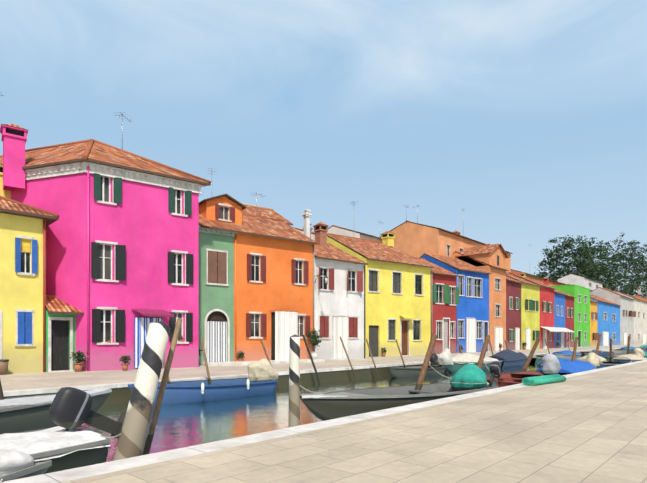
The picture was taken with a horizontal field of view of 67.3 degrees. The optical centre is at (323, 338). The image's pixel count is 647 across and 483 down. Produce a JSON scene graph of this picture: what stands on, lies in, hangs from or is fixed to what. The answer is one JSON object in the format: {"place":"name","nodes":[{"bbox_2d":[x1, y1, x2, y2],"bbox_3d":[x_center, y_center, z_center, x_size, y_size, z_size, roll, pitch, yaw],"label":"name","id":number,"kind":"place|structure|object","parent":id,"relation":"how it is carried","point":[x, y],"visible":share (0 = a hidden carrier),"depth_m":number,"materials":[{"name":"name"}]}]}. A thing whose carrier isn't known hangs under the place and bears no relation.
{"place":"outdoors","nodes":[
{"label":"outdoors","id":0,"kind":"place"},
{"bbox_2d":[0,359,646,482],"bbox_3d":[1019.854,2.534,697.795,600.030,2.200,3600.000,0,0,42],"label":"quay","id":1,"kind":"structure","parent":0,"point":[589,426],"depth_m":6.38,"materials":[{"name":"stone"}]},
{"bbox_2d":[522,374,565,385],"bbox_3d":[7.011,1.310,15.384,2.218,0.247,0.394,0,0,-41],"label":"roll","id":2,"kind":"object","parent":1,"relation":"on","point":[541,380],"visible":1,"depth_m":15.08,"materials":[{"name":"fabric"}]},
{"bbox_2d":[0,344,646,404],"bbox_3d":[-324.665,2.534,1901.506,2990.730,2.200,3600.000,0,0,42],"label":"quay","id":3,"kind":"structure","parent":0,"point":[38,383],"depth_m":20.30,"materials":[{"name":"stone"}]},
{"bbox_2d":[0,359,8,374],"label":"plant pot","id":4,"kind":"object","parent":3,"relation":"on","point":[4,366],"visible":1,"depth_m":18.92,"materials":[{"name":"orange ceramic"}]},
{"bbox_2d":[0,196,59,373],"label":"house","id":5,"kind":"structure","parent":3,"relation":"on","point":[21,287],"depth_m":19.93,"materials":[{"name":"paint"}]},
{"bbox_2d":[0,162,10,198],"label":"chimney","id":6,"kind":"object","parent":5,"relation":"on","point":[5,193],"visible":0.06,"depth_m":22.18,"materials":[{"name":"paint"}]},
{"bbox_2d":[43,219,45,371],"bbox_3d":[-11.739,-1.847,20.425,0.105,6.564,0.105,0,0,-21],"label":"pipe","id":7,"kind":"object","parent":3,"relation":"on","point":[44,293],"visible":0.85,"depth_m":20.38,"materials":[{"name":"metal"}]},
{"bbox_2d":[45,295,83,371],"bbox_3d":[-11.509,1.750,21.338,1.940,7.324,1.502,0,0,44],"label":"entrance porch","id":8,"kind":"object","parent":3,"relation":"on","point":[60,331],"visible":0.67,"depth_m":20.89,"materials":[{"name":"paint"}]},
{"bbox_2d":[70,350,87,371],"bbox_3d":[-10.428,0.977,20.723,0.585,0.916,0.824,0,0,16],"label":"pot","id":9,"kind":"object","parent":3,"relation":"on","point":[79,357],"visible":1,"depth_m":20.66,"materials":[{"name":"orange ceramic"}]},
{"bbox_2d":[87,166,89,370],"bbox_3d":[-10.204,-3.009,21.078,0.105,8.886,0.105,0,0,31],"label":"pink pipe","id":10,"kind":"object","parent":3,"relation":"on","point":[88,268],"visible":0.96,"depth_m":21.04,"materials":[{"name":"pink metal"}]},
{"bbox_2d":[0,139,211,370],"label":"house","id":11,"kind":"structure","parent":3,"relation":"on","point":[143,243],"depth_m":22.06,"materials":[{"name":"paint"}]},
{"bbox_2d":[0,124,28,190],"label":"chimney","id":12,"kind":"object","parent":11,"relation":"on","point":[14,138],"visible":1,"depth_m":21.73,"materials":[{"name":"paint"}]},
{"bbox_2d":[114,112,133,149],"bbox_3d":[-10.050,-10.091,24.649,0.640,2.479,1.108,0,0,7],"label":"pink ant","id":13,"kind":"object","parent":11,"relation":"on","point":[122,114],"visible":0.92,"depth_m":24.35},
{"bbox_2d":[119,355,130,370],"bbox_3d":[-8.742,1.083,21.392,0.576,0.703,0.458,0,0,-33],"label":"pot","id":14,"kind":"object","parent":3,"relation":"on","point":[124,365],"visible":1,"depth_m":21.32,"materials":[{"name":"orange ceramic"}]},
{"bbox_2d":[199,214,236,362],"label":"house","id":15,"kind":"structure","parent":3,"relation":"on","point":[216,286],"depth_m":26.27,"materials":[{"name":"paint"}]},
{"bbox_2d":[199,194,246,224],"bbox_3d":[-6.282,-6.967,28.483,2.563,2.413,2.620,0,0,-37],"label":"dormer","id":16,"kind":"object","parent":15,"relation":"on","point":[225,208],"visible":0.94,"depth_m":27.61,"materials":[{"name":"paint"}]},
{"bbox_2d":[235,233,236,361],"bbox_3d":[-4.854,-2.188,26.868,0.105,7.246,0.105,0,0,30],"label":"pipe","id":17,"kind":"object","parent":3,"relation":"on","point":[235,297],"visible":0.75,"depth_m":26.82,"materials":[{"name":"metal"}]},
{"bbox_2d":[236,350,244,361],"bbox_3d":[-4.639,1.045,27.045,0.524,0.778,0.586,0,0,-1],"label":"pot","id":18,"kind":"object","parent":3,"relation":"on","point":[241,353],"visible":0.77,"depth_m":26.96,"materials":[{"name":"orange ceramic"}]},
{"bbox_2d":[199,359,324,365],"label":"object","id":19,"kind":"object","parent":3,"relation":"on","point":[249,362],"visible":0.7,"depth_m":26.14,"materials":[{"name":"white stone"}]},
{"bbox_2d":[306,328,321,359],"bbox_3d":[-0.569,0.324,29.604,1.007,1.940,1.094,0,0,-37],"label":"potted plant","id":20,"kind":"object","parent":19,"relation":"on","point":[314,337],"visible":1,"depth_m":29.47,"materials":[{"name":"green plant"}]},
{"bbox_2d":[242,203,292,224],"bbox_3d":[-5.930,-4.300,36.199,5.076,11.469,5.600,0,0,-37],"label":"roof","id":21,"kind":"structure","parent":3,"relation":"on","point":[263,212],"depth_m":35.81,"materials":[{"name":"tile"}]},
{"bbox_2d":[226,213,316,361],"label":"house","id":22,"kind":"structure","parent":3,"relation":"on","point":[274,285],"depth_m":28.30,"materials":[{"name":"paint"}]},
{"bbox_2d":[314,273,327,283],"bbox_3d":[-0.226,-3.719,30.836,0.320,0.689,1.450,0,0,-40],"label":"lamp","id":23,"kind":"object","parent":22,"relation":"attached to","point":[326,279],"visible":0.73,"depth_m":30.35,"materials":[{"name":"white glass"}]},
{"bbox_2d":[293,227,314,239],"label":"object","id":24,"kind":"object","parent":3,"relation":"on","point":[312,233],"visible":0.02,"depth_m":57.49,"materials":[{"name":"paint"}]},
{"bbox_2d":[313,244,314,351],"bbox_3d":[-0.604,-2.188,30.126,0.105,7.246,0.105,0,0,30],"label":"pipe","id":25,"kind":"object","parent":3,"relation":"on","point":[313,290],"visible":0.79,"depth_m":30.09,"materials":[{"name":"grey metal"}]},
{"bbox_2d":[314,240,367,359],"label":"house","id":26,"kind":"structure","parent":3,"relation":"on","point":[339,305],"depth_m":32.87,"materials":[{"name":"paint"}]},
{"bbox_2d":[301,209,311,237],"bbox_3d":[-1.125,-6.925,32.598,0.500,3.346,0.500,0,0,-40],"label":"white chimney","id":27,"kind":"object","parent":26,"relation":"on","point":[306,215],"visible":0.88,"depth_m":32.49,"materials":[{"name":"paint"}]},
{"bbox_2d":[313,222,328,246],"bbox_3d":[-0.198,-7.314,35.751,0.860,2.524,0.860,0,0,-40],"label":"brick chimney","id":28,"kind":"object","parent":26,"relation":"on","point":[320,229],"visible":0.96,"depth_m":35.55,"materials":[{"name":"brick"}]},
{"bbox_2d":[364,265,364,357],"bbox_3d":[2.916,-1.859,34.382,0.096,6.587,0.096,0,0,-18],"label":"white pipe","id":29,"kind":"object","parent":26,"relation":"attached to","point":[364,311],"visible":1,"depth_m":34.35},
{"bbox_2d":[327,225,380,241],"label":"house","id":30,"kind":"structure","parent":3,"relation":"on","point":[334,229],"depth_m":56.67,"materials":[{"name":"paint"}]},
{"bbox_2d":[327,233,433,356],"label":"house","id":31,"kind":"structure","parent":3,"relation":"on","point":[398,294],"depth_m":39.34,"materials":[{"name":"paint"}]},
{"bbox_2d":[380,231,394,246],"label":"chimney","id":32,"kind":"object","parent":31,"relation":"on","point":[387,237],"visible":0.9,"depth_m":45.04,"materials":[{"name":"paint"}]},
{"bbox_2d":[431,268,432,336],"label":"pipe","id":33,"kind":"object","parent":31,"relation":"attached to","point":[431,302],"visible":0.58,"depth_m":41.53,"materials":[{"name":"red metal"}]},
{"bbox_2d":[381,348,386,356],"bbox_3d":[4.669,1.058,37.748,0.519,0.752,0.529,0,0,42],"label":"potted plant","id":34,"kind":"object","parent":3,"relation":"on","point":[383,353],"visible":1,"depth_m":37.73,"materials":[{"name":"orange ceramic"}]},
{"bbox_2d":[415,257,458,353],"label":"house","id":35,"kind":"structure","parent":3,"relation":"on","point":[445,296],"depth_m":44.72,"materials":[{"name":"paint"}]},
{"bbox_2d":[379,220,512,272],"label":"building","id":36,"kind":"structure","parent":3,"relation":"on","point":[413,239],"depth_m":55.40,"materials":[{"name":"paint"}]},
{"bbox_2d":[419,253,491,352],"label":"house","id":37,"kind":"structure","parent":3,"relation":"on","point":[472,313],"depth_m":48.91,"materials":[{"name":"paint"}]},
{"bbox_2d":[456,270,456,352],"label":"pipe","id":38,"kind":"object","parent":3,"relation":"on","point":[456,317],"visible":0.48,"depth_m":47.12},
{"bbox_2d":[453,251,508,350],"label":"house","id":39,"kind":"structure","parent":3,"relation":"on","point":[497,305],"depth_m":54.57,"materials":[{"name":"paint"}]},
{"bbox_2d":[455,243,508,268],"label":"dormer","id":40,"kind":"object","parent":39,"relation":"on","point":[496,255],"depth_m":54.60,"materials":[{"name":"paint"}]},
{"bbox_2d":[506,276,523,349],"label":"house","id":41,"kind":"structure","parent":3,"relation":"on","point":[513,314],"depth_m":58.27,"materials":[{"name":"paint"}]},
{"bbox_2d":[506,272,541,349],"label":"house","id":42,"kind":"structure","parent":3,"relation":"on","point":[530,312],"depth_m":62.34,"materials":[{"name":"paint"}]},
{"bbox_2d":[509,272,554,348],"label":"house","id":43,"kind":"structure","parent":3,"relation":"on","point":[546,305],"depth_m":67.34,"materials":[{"name":"paint"}]},
{"bbox_2d":[511,269,567,285],"bbox_3d":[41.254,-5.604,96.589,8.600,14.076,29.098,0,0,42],"label":"roof","id":44,"kind":"structure","parent":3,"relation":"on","point":[540,280],"depth_m":88.01,"materials":[{"name":"tile"}]},
{"bbox_2d":[554,290,566,347],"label":"house","id":45,"kind":"structure","parent":3,"relation":"on","point":[559,309],"depth_m":71.74,"materials":[{"name":"paint"}]},
{"bbox_2d":[554,289,575,347],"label":"house","id":46,"kind":"structure","parent":3,"relation":"on","point":[569,314],"depth_m":75.53,"materials":[{"name":"paint"}]},
{"bbox_2d":[543,277,548,284],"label":"chimney","id":47,"kind":"object","parent":46,"relation":"on","point":[545,280],"visible":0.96,"depth_m":78.61,"materials":[{"name":"paint"}]},
{"bbox_2d":[550,284,589,346],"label":"house","id":48,"kind":"structure","parent":3,"relation":"on","point":[581,294],"depth_m":80.52,"materials":[{"name":"paint"}]},
{"bbox_2d":[534,235,610,286],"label":"tree","id":49,"kind":"object","parent":3,"relation":"on","point":[580,263],"visible":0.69,"depth_m":214.36,"materials":[{"name":"green plant"}]},
{"bbox_2d":[557,274,602,289],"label":"house","id":50,"kind":"structure","parent":3,"relation":"on","point":[590,284],"depth_m":159.00,"materials":[{"name":"paint"}]},
{"bbox_2d":[563,237,625,290],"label":"tree","id":51,"kind":"object","parent":3,"relation":"on","point":[616,278],"visible":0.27,"depth_m":251.23,"materials":[{"name":"green plant"}]},
{"bbox_2d":[590,299,598,345],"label":"house","id":52,"kind":"structure","parent":3,"relation":"on","point":[594,335],"depth_m":86.52,"materials":[{"name":"paint"}]},
{"bbox_2d":[590,295,620,345],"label":"house","id":53,"kind":"structure","parent":3,"relation":"on","point":[608,323],"depth_m":95.17,"materials":[{"name":"paint"}]},
{"bbox_2d":[590,287,635,344],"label":"house","id":54,"kind":"structure","parent":3,"relation":"on","point":[627,313],"depth_m":106.54,"materials":[{"name":"paint"}]},
{"bbox_2d":[585,232,646,298],"bbox_3d":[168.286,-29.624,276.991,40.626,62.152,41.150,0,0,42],"label":"tree","id":55,"kind":"object","parent":3,"relation":"on","point":[628,286],"visible":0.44,"depth_m":271.71,"materials":[{"name":"green plant"}]},
{"bbox_2d":[611,240,646,297],"bbox_3d":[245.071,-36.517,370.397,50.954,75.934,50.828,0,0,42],"label":"tree","id":56,"kind":"object","parent":3,"relation":"on","point":[625,270],"visible":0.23,"depth_m":371.24,"materials":[{"name":"green plant"}]},
{"bbox_2d":[614,290,646,343],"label":"house","id":57,"kind":"structure","parent":3,"relation":"on","point":[640,323],"depth_m":120.98,"materials":[{"name":"paint"}]},
{"bbox_2d":[634,295,646,300],"bbox_3d":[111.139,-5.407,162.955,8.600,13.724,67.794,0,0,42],"label":"roof","id":58,"kind":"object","parent":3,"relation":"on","point":[640,297],"visible":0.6,"depth_m":137.12,"materials":[{"name":"tile"}]},
{"bbox_2d":[0,0,646,297],"label":"sky","id":59,"kind":"structure","parent":0,"point":[527,118],"materials":[{"name":"blue"}]},
{"bbox_2d":[71,353,626,461],"bbox_3d":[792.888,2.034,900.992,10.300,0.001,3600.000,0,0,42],"label":"water","id":60,"kind":"structure","parent":0,"point":[183,425],"depth_m":12.95,"materials":[{"name":"teal liquid"}]},
{"bbox_2d":[0,380,3,399],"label":"mooring pole","id":61,"kind":"object","parent":60,"relation":"in","point":[1,395],"visible":0.08,"depth_m":10.78,"materials":[{"name":"brown wood"}]},
{"bbox_2d":[0,459,51,481],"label":"boat","id":62,"kind":"object","parent":60,"relation":"in","point":[40,467],"visible":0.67,"depth_m":5.66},
{"bbox_2d":[0,449,33,475],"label":"cushion","id":63,"kind":"object","parent":62,"relation":"on","point":[11,461],"visible":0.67,"depth_m":5.55,"materials":[{"name":"fabric"}]},
{"bbox_2d":[0,426,109,473],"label":"boat","id":64,"kind":"object","parent":60,"relation":"in","point":[61,448],"visible":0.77,"depth_m":7.46,"materials":[{"name":"fabric"}]},
{"bbox_2d":[49,387,125,438],"bbox_3d":[-3.938,1.399,8.637,0.380,1.163,1.749,0,0,34],"label":"motor","id":65,"kind":"object","parent":64,"relation":"attached to","point":[70,407],"visible":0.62,"depth_m":8.10,"materials":[{"name":"black plastic"}]},
{"bbox_2d":[0,387,111,433],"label":"boat","id":66,"kind":"object","parent":60,"relation":"on","point":[24,413],"visible":0.56,"depth_m":10.16,"materials":[{"name":"grey plastic"}]},
{"bbox_2d":[113,321,169,460],"bbox_3d":[-2.683,1.389,6.855,0.400,3.426,0.400,-3,-18,42],"label":"mooring pole","id":67,"kind":"object","parent":60,"relation":"on","point":[133,435],"visible":0.94,"depth_m":6.87,"materials":[{"name":"white wood"}]},
{"bbox_2d":[100,433,120,437],"bbox_3d":[-3.067,1.337,7.274,1.108,0.423,0.022,0,0,39],"label":"rope","id":68,"kind":"object","parent":67,"relation":"attached to","point":[110,437],"visible":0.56,"depth_m":7.40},
{"bbox_2d":[142,318,181,454],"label":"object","id":69,"kind":"object","parent":60,"relation":"in","point":[151,431],"visible":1,"depth_m":7.40,"materials":[{"name":"brown wood"}]},
{"bbox_2d":[163,358,170,383],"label":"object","id":70,"kind":"object","parent":60,"relation":"in","point":[164,364],"visible":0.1,"depth_m":16.00,"materials":[{"name":"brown wood"}]},
{"bbox_2d":[128,378,277,405],"bbox_3d":[-4.010,1.800,16.270,1.930,0.869,5.200,0,0,42],"label":"boat","id":71,"kind":"object","parent":60,"relation":"in","point":[181,392],"visible":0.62,"depth_m":15.79,"materials":[{"name":"blue wood"}]},
{"bbox_2d":[201,379,249,393],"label":"boat fenders","id":72,"kind":"object","parent":71,"relation":"attached to","point":[202,386],"visible":1,"depth_m":15.08,"materials":[{"name":"white plastic"}]},
{"bbox_2d":[247,358,278,380],"bbox_3d":[-2.303,1.443,18.236,0.915,1.363,1.469,0,0,28],"label":"cover","id":73,"kind":"object","parent":71,"relation":"on","point":[261,370],"visible":0.96,"depth_m":17.77,"materials":[{"name":"fabric"}]},
{"bbox_2d":[200,338,211,384],"bbox_3d":[-4.050,1.510,17.311,0.722,3.070,0.098,0,0,-38],"label":"mooring pole","id":74,"kind":"object","parent":60,"relation":"in","point":[206,363],"visible":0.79,"depth_m":17.18,"materials":[{"name":"brown wood"}]},
{"bbox_2d":[260,340,279,387],"bbox_3d":[-1.958,1.560,19.638,1.440,2.990,0.100,0,0,-44],"label":"mooring pole","id":75,"kind":"object","parent":60,"relation":"in","point":[266,354],"visible":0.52,"depth_m":19.30,"materials":[{"name":"brown wood"}]},
{"bbox_2d":[288,335,299,427],"bbox_3d":[-0.618,1.477,10.254,0.250,3.115,0.250,0,0,42],"label":"mooring pole","id":76,"kind":"object","parent":60,"relation":"on","point":[294,385],"visible":0.67,"depth_m":10.16,"materials":[{"name":"white wood"}]},
{"bbox_2d":[302,335,320,383],"bbox_3d":[-0.355,1.449,21.416,1.511,3.214,0.121,0,0,-45],"label":"mooring pole","id":77,"kind":"object","parent":60,"relation":"in","point":[313,364],"visible":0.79,"depth_m":21.23,"materials":[{"name":"brown wood"}]},
{"bbox_2d":[340,337,356,379],"bbox_3d":[1.389,1.490,23.378,1.769,3.135,0.100,0,0,-45],"label":"mooring pole","id":78,"kind":"object","parent":60,"relation":"in","point":[348,359],"visible":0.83,"depth_m":23.17,"materials":[{"name":"brown wood"}]},
{"bbox_2d":[366,339,379,377],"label":"mooring pole","id":79,"kind":"object","parent":60,"relation":"in","point":[372,358],"visible":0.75,"depth_m":24.59,"materials":[{"name":"brown wood"}]},
{"bbox_2d":[300,382,498,420],"bbox_3d":[2.133,1.776,13.387,6.900,0.918,2.080,0,0,-40],"label":"boat","id":80,"kind":"object","parent":60,"relation":"in","point":[324,406],"visible":0.65,"depth_m":12.00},
{"bbox_2d":[450,364,487,387],"bbox_3d":[4.733,1.466,15.715,1.155,1.276,1.308,0,0,30],"label":"cover","id":81,"kind":"object","parent":80,"relation":"on","point":[470,376],"visible":0.98,"depth_m":15.30,"materials":[{"name":"fabric"}]},
{"bbox_2d":[487,361,500,386],"bbox_3d":[5.955,1.401,17.250,0.330,1.127,1.481,0,0,38],"label":"motor","id":82,"kind":"object","parent":80,"relation":"attached to","point":[495,368],"visible":0.65,"depth_m":17.40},
{"bbox_2d":[396,339,405,367],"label":"mooring pole","id":83,"kind":"object","parent":60,"relation":"in","point":[400,354],"visible":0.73,"depth_m":26.56,"materials":[{"name":"brown wood"}]},
{"bbox_2d":[388,366,445,377],"bbox_3d":[4.824,1.849,26.213,1.780,0.771,4.600,0,0,42],"label":"boat","id":84,"kind":"object","parent":60,"relation":"in","point":[406,372],"visible":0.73,"depth_m":25.09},
{"bbox_2d":[413,334,436,393],"bbox_3d":[2.948,1.471,15.159,1.664,3.222,0.210,0,0,-33],"label":"mooring pole","id":85,"kind":"object","parent":60,"relation":"on","point":[422,374],"visible":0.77,"depth_m":15.28,"materials":[{"name":"brown wood"}]},
{"bbox_2d":[430,353,442,367],"bbox_3d":[6.613,1.466,28.211,0.330,1.200,1.481,0,0,42],"label":"motor","id":86,"kind":"object","parent":60,"relation":"on","point":[434,358],"visible":0.69,"depth_m":27.79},
{"bbox_2d":[437,348,452,372],"bbox_3d":[7.181,1.348,28.575,0.777,1.513,1.272,0,0,42],"label":"cover","id":87,"kind":"object","parent":60,"relation":"in","point":[445,357],"visible":0.98,"depth_m":28.24,"materials":[{"name":"fabric"}]},
{"bbox_2d":[444,353,502,371],"bbox_3d":[9.205,1.583,30.881,2.100,1.302,6.600,0,0,42],"label":"boat","id":88,"kind":"object","parent":60,"relation":"on","point":[461,360],"visible":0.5,"depth_m":29.61,"materials":[{"name":"fabric"}]},
{"bbox_2d":[477,335,489,368],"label":"mooring pole","id":89,"kind":"object","parent":60,"relation":"on","point":[483,351],"visible":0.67,"depth_m":18.56,"materials":[{"name":"brown wood"}]},
{"bbox_2d":[490,350,526,367],"bbox_3d":[13.740,1.532,35.947,2.100,1.404,6.200,0,0,42],"label":"boat","id":90,"kind":"object","parent":60,"relation":"on","point":[510,358],"visible":0.75,"depth_m":34.49,"materials":[{"name":"fabric"}]},
{"bbox_2d":[486,370,542,386],"bbox_3d":[7.777,1.824,19.542,1.880,0.820,5.000,0,0,38],"label":"boat","id":91,"kind":"object","parent":60,"relation":"in","point":[509,379],"visible":0.23,"depth_m":20.66,"materials":[{"name":"red wood"}]},
{"bbox_2d":[522,337,539,370],"bbox_3d":[9.430,1.520,22.950,1.541,3.120,0.210,0,0,9],"label":"mooring pole","id":92,"kind":"object","parent":60,"relation":"on","point":[530,356],"visible":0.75,"depth_m":22.82,"materials":[{"name":"brown wood"}]},
{"bbox_2d":[526,354,545,363],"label":"boat","id":93,"kind":"object","parent":60,"relation":"on","point":[536,359],"visible":0.21,"depth_m":38.63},
{"bbox_2d":[542,354,560,374],"bbox_3d":[10.185,1.396,21.702,0.711,1.417,1.221,0,0,42],"label":"cover","id":94,"kind":"object","parent":60,"relation":"in","point":[551,364],"visible":0.94,"depth_m":21.31,"materials":[{"name":"fabric"}]},
{"bbox_2d":[537,358,579,368],"bbox_3d":[14.134,1.698,29.152,1.900,1.072,6.103,0,0,44],"label":"boat","id":95,"kind":"object","parent":60,"relation":"on","point":[540,365],"visible":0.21,"depth_m":28.47,"materials":[{"name":"fabric"}]},
{"bbox_2d":[536,361,596,375],"bbox_3d":[12.307,1.649,24.077,2.100,1.170,6.000,0,0,42],"label":"blue tarp","id":96,"kind":"object","parent":60,"relation":"in","point":[568,367],"visible":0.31,"depth_m":22.32,"materials":[{"name":"fabric"}]},
{"bbox_2d":[552,350,581,359],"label":"boat","id":97,"kind":"object","parent":60,"relation":"on","point":[566,354],"visible":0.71,"depth_m":44.95,"materials":[{"name":"fabric"}]},
{"bbox_2d":[571,337,577,361],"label":"mooring pole","id":98,"kind":"object","parent":60,"relation":"on","point":[574,349],"visible":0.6,"depth_m":27.54,"materials":[{"name":"brown wood"}]},
{"bbox_2d":[576,351,594,356],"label":"boat","id":99,"kind":"object","parent":60,"relation":"on","point":[584,353],"visible":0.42,"depth_m":52.51,"materials":[{"name":"grey"}]},
{"bbox_2d":[576,355,606,361],"bbox_3d":[19.110,1.698,34.633,1.900,1.073,5.083,0,0,42],"label":"boat","id":100,"kind":"object","parent":60,"relation":"in","point":[584,358],"visible":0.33,"depth_m":33.65,"materials":[{"name":"fabric"}]},
{"bbox_2d":[586,352,599,365],"bbox_3d":[14.981,1.448,27.073,0.741,1.314,1.238,0,0,42],"label":"cover","id":101,"kind":"object","parent":60,"relation":"on","point":[593,358],"visible":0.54,"depth_m":26.79,"materials":[{"name":"fabric"}]},
{"bbox_2d":[595,334,601,354],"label":"mooring pole","id":102,"kind":"object","parent":60,"relation":"on","point":[598,344],"visible":0.48,"depth_m":32.51,"materials":[{"name":"brown wood"}]},
{"bbox_2d":[592,348,613,355],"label":"boat","id":103,"kind":"object","parent":60,"relation":"on","point":[603,352],"visible":0.58,"depth_m":55.76,"materials":[{"name":"fabric"}]},
{"bbox_2d":[596,362,624,368],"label":"boat","id":104,"kind":"object","parent":60,"relation":"on","point":[605,364],"visible":0.1,"depth_m":27.69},
{"bbox_2d":[609,338,611,361],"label":"mooring pole","id":105,"kind":"object","parent":60,"relation":"on","point":[610,356],"visible":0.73,"depth_m":35.72,"materials":[{"name":"brown wood"}]},
{"bbox_2d":[603,356,617,361],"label":"boat","id":106,"kind":"object","parent":60,"relation":"on","point":[607,358],"visible":0.25,"depth_m":37.91,"materials":[{"name":"teal"}]},
{"bbox_2d":[609,349,626,353],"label":"boat","id":107,"kind":"object","parent":60,"relation":"on","point":[620,351],"visible":0.38,"depth_m":61.60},
{"bbox_2d":[620,346,634,352],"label":"boat","id":108,"kind":"object","parent":60,"relation":"on","point":[630,350],"visible":0.46,"depth_m":67.51,"materials":[{"name":"fabric"}]},
{"bbox_2d":[627,336,629,353],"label":"mooring pole","id":109,"kind":"object","parent":60,"relation":"on","point":[628,346],"visible":0.58,"depth_m":40.77,"materials":[{"name":"brown wood"}]},
{"bbox_2d":[611,354,646,362],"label":"boat","id":110,"kind":"object","parent":60,"relation":"on","point":[627,358],"visible":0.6,"depth_m":33.28,"materials":[{"name":"fabric"}]},
{"bbox_2d":[632,348,644,357],"bbox_3d":[24.322,1.427,37.511,0.826,1.354,1.187,0,0,42],"label":"cover","id":111,"kind":"object","parent":60,"relation":"in","point":[639,352],"visible":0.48,"depth_m":37.17,"materials":[{"name":"fabric"}]},
{"bbox_2d":[542,327,563,347],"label":"awning","id":112,"kind":"object","parent":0,"point":[552,329],"visible":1,"depth_m":67.53,"materials":[{"name":"white fabric"}]},
{"bbox_2d":[555,327,573,331],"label":"awning","id":113,"kind":"object","parent":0,"point":[565,330],"visible":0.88,"depth_m":71.11,"materials":[{"name":"white fabric"}]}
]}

